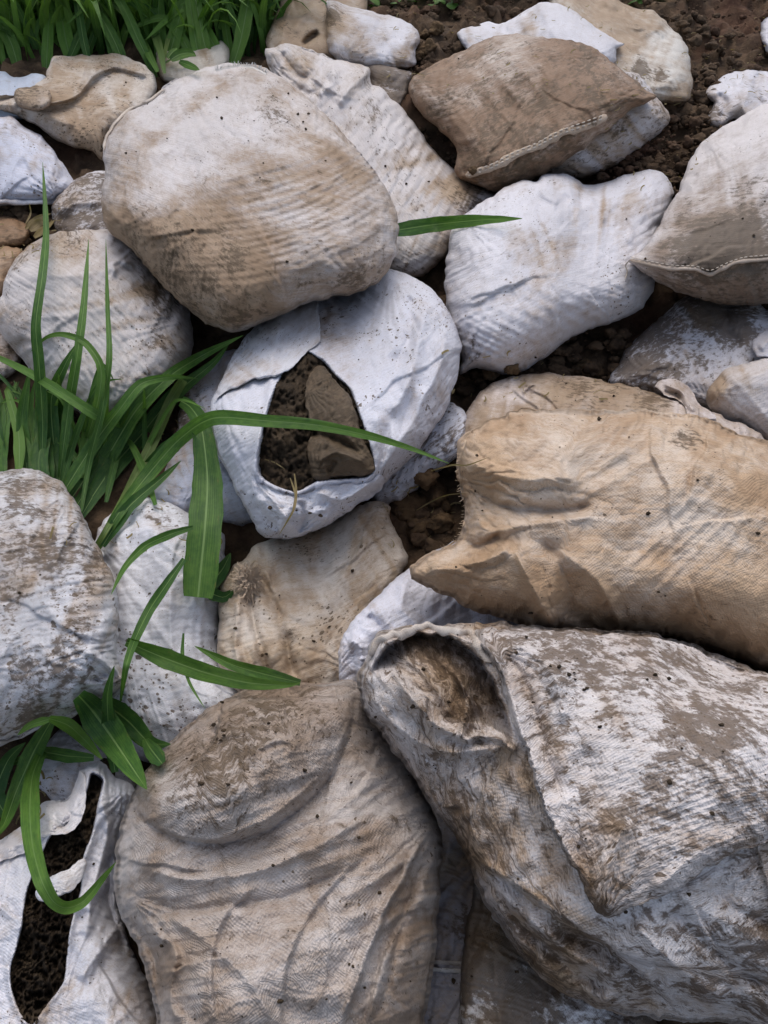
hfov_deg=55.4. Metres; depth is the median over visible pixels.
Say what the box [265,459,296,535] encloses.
dry root
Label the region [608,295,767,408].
sack
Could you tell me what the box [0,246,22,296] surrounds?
sack
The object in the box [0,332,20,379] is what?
sack
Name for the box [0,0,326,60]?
tall grass
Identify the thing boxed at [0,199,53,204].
sack strip
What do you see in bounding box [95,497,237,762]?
sack
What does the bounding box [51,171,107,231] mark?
sack
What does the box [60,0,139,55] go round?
grass tussock
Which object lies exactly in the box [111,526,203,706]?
grass plant
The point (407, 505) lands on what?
soil clod
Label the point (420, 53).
soil clod
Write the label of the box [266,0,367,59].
sack
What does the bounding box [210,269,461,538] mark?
sack
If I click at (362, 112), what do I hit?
sack
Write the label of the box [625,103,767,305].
sack
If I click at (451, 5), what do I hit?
weeds
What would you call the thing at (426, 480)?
soil clod
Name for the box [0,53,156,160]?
sack
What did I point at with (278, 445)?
soil fill
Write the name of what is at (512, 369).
soil clod
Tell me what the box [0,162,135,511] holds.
grass plant
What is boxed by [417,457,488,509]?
straw
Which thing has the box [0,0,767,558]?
soil crumbs
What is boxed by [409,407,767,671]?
sack
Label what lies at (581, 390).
sack
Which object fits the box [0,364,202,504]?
grass plant
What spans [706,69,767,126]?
sack
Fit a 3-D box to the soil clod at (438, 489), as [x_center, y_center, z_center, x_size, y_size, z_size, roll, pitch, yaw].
[0.127,-0.038,1.835,0.079,0.078,0.094,0,45,0]
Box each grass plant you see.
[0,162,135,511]
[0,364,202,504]
[0,666,170,914]
[63,335,448,598]
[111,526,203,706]
[125,638,300,689]
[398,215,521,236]
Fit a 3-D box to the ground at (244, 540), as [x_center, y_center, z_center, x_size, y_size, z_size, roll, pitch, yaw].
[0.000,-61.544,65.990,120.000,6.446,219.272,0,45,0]
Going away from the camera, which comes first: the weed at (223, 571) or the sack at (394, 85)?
the weed at (223, 571)
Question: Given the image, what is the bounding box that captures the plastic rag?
[655,379,715,418]
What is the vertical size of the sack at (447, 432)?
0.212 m
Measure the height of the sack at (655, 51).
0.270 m
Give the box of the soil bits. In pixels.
[3,51,766,1023]
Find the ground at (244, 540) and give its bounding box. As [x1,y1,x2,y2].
[0,0,767,1023]
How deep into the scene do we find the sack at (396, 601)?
1.48 m
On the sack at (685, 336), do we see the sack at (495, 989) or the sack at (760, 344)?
the sack at (760, 344)
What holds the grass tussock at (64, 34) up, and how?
on the ground at (244, 540)
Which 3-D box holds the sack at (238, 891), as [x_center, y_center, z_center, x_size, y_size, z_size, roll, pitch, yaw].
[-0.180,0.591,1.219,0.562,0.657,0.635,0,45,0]
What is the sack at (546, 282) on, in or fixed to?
on the ground at (244, 540)
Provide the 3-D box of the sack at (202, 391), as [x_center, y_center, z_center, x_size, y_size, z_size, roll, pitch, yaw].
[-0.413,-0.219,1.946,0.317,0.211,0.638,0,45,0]
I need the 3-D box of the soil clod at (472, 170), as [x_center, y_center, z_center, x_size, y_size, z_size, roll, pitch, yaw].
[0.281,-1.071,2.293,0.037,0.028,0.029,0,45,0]
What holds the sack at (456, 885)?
on the ground at (244, 540)
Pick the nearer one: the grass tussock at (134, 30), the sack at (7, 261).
the sack at (7, 261)
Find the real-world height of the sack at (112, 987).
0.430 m
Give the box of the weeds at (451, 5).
[212,0,642,30]
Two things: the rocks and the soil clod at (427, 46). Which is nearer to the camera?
the rocks
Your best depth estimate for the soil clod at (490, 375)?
1.98 m
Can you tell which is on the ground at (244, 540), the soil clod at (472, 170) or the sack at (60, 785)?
the sack at (60, 785)
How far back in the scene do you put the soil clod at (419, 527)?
1.77 m
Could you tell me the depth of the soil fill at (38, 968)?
1.15 m
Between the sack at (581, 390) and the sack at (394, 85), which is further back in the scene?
the sack at (394, 85)
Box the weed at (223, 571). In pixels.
[208,553,233,602]
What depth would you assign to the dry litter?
1.96 m
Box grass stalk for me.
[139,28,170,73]
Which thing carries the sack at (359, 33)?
on the ground at (244, 540)
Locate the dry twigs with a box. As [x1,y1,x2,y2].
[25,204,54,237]
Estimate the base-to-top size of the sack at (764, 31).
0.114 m
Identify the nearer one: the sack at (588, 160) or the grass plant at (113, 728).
the grass plant at (113, 728)
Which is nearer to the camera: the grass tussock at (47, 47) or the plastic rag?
the plastic rag
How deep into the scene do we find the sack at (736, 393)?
1.78 m
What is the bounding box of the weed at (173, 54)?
[165,48,198,70]
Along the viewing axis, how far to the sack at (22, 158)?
2.37 m
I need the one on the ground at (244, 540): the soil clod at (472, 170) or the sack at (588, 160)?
the sack at (588, 160)
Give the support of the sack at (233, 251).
on the ground at (244, 540)
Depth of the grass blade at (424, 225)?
2.08 m
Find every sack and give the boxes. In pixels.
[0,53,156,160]
[0,71,45,119]
[0,115,73,205]
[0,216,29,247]
[0,229,193,413]
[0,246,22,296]
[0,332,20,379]
[0,468,128,745]
[0,761,156,1023]
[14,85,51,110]
[39,725,136,800]
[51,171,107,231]
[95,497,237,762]
[101,61,398,332]
[113,679,442,1023]
[154,349,252,525]
[156,40,229,82]
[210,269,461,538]
[217,501,407,691]
[265,43,494,277]
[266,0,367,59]
[325,0,419,68]
[338,541,525,681]
[356,621,767,1023]
[366,64,411,104]
[372,402,466,504]
[408,33,656,191]
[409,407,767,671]
[424,808,473,1023]
[444,169,673,374]
[456,372,763,498]
[457,2,623,62]
[458,883,656,1023]
[546,72,669,177]
[549,0,692,102]
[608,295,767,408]
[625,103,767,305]
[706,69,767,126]
[706,357,767,439]
[752,330,767,357]
[760,17,767,52]
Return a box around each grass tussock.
[0,5,24,63]
[10,1,121,55]
[37,0,147,68]
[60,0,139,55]
[66,0,237,76]
[104,0,267,50]
[145,0,254,63]
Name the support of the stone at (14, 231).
on the ground at (244, 540)
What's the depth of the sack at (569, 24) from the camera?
2.84 m
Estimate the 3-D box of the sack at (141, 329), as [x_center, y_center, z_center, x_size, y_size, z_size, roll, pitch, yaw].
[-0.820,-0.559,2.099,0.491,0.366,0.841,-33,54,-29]
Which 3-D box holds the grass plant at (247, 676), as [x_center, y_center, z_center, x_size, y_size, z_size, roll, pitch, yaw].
[-0.300,0.260,1.316,0.369,0.154,0.093,20,48,19]
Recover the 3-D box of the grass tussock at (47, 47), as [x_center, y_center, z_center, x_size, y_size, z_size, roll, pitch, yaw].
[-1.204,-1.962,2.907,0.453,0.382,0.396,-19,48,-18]
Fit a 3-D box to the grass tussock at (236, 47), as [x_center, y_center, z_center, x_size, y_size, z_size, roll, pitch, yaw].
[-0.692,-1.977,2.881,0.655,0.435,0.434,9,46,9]
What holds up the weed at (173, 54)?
on the sack at (214, 55)
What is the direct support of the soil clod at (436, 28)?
on the ground at (244, 540)
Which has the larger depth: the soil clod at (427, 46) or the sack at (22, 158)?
the soil clod at (427, 46)
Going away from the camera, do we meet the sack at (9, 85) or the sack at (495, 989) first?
the sack at (495, 989)
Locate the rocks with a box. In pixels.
[305,366,374,480]
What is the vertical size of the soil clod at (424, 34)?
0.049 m
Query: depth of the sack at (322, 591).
1.55 m
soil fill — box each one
[10,758,115,1023]
[259,352,371,490]
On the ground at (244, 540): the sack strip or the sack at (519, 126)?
the sack at (519, 126)
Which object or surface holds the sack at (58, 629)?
on the ground at (244, 540)
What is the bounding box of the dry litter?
[0,2,767,824]
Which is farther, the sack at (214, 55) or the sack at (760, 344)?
the sack at (214, 55)
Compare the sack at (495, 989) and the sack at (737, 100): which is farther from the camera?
the sack at (737, 100)
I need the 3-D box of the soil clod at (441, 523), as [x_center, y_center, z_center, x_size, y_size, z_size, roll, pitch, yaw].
[0.136,0.024,1.769,0.068,0.051,0.054,0,45,0]
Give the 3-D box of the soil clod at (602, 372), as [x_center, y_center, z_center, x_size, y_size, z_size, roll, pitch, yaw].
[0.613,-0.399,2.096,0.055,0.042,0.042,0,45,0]
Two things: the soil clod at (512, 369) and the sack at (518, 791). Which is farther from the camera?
the soil clod at (512, 369)
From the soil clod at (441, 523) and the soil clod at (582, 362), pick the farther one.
the soil clod at (582, 362)
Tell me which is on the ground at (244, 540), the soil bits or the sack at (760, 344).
the soil bits
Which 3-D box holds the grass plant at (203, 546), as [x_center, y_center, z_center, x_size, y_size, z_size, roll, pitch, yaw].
[-0.381,-0.094,1.616,0.568,0.362,0.877,-35,55,-30]
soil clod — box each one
[389,491,427,520]
[406,517,429,541]
[414,468,439,490]
[415,49,425,61]
[418,38,436,55]
[419,29,430,39]
[419,480,450,512]
[426,512,453,533]
[428,21,443,35]
[468,166,477,174]
[481,370,500,380]
[504,363,519,374]
[572,356,593,377]
[594,366,606,378]

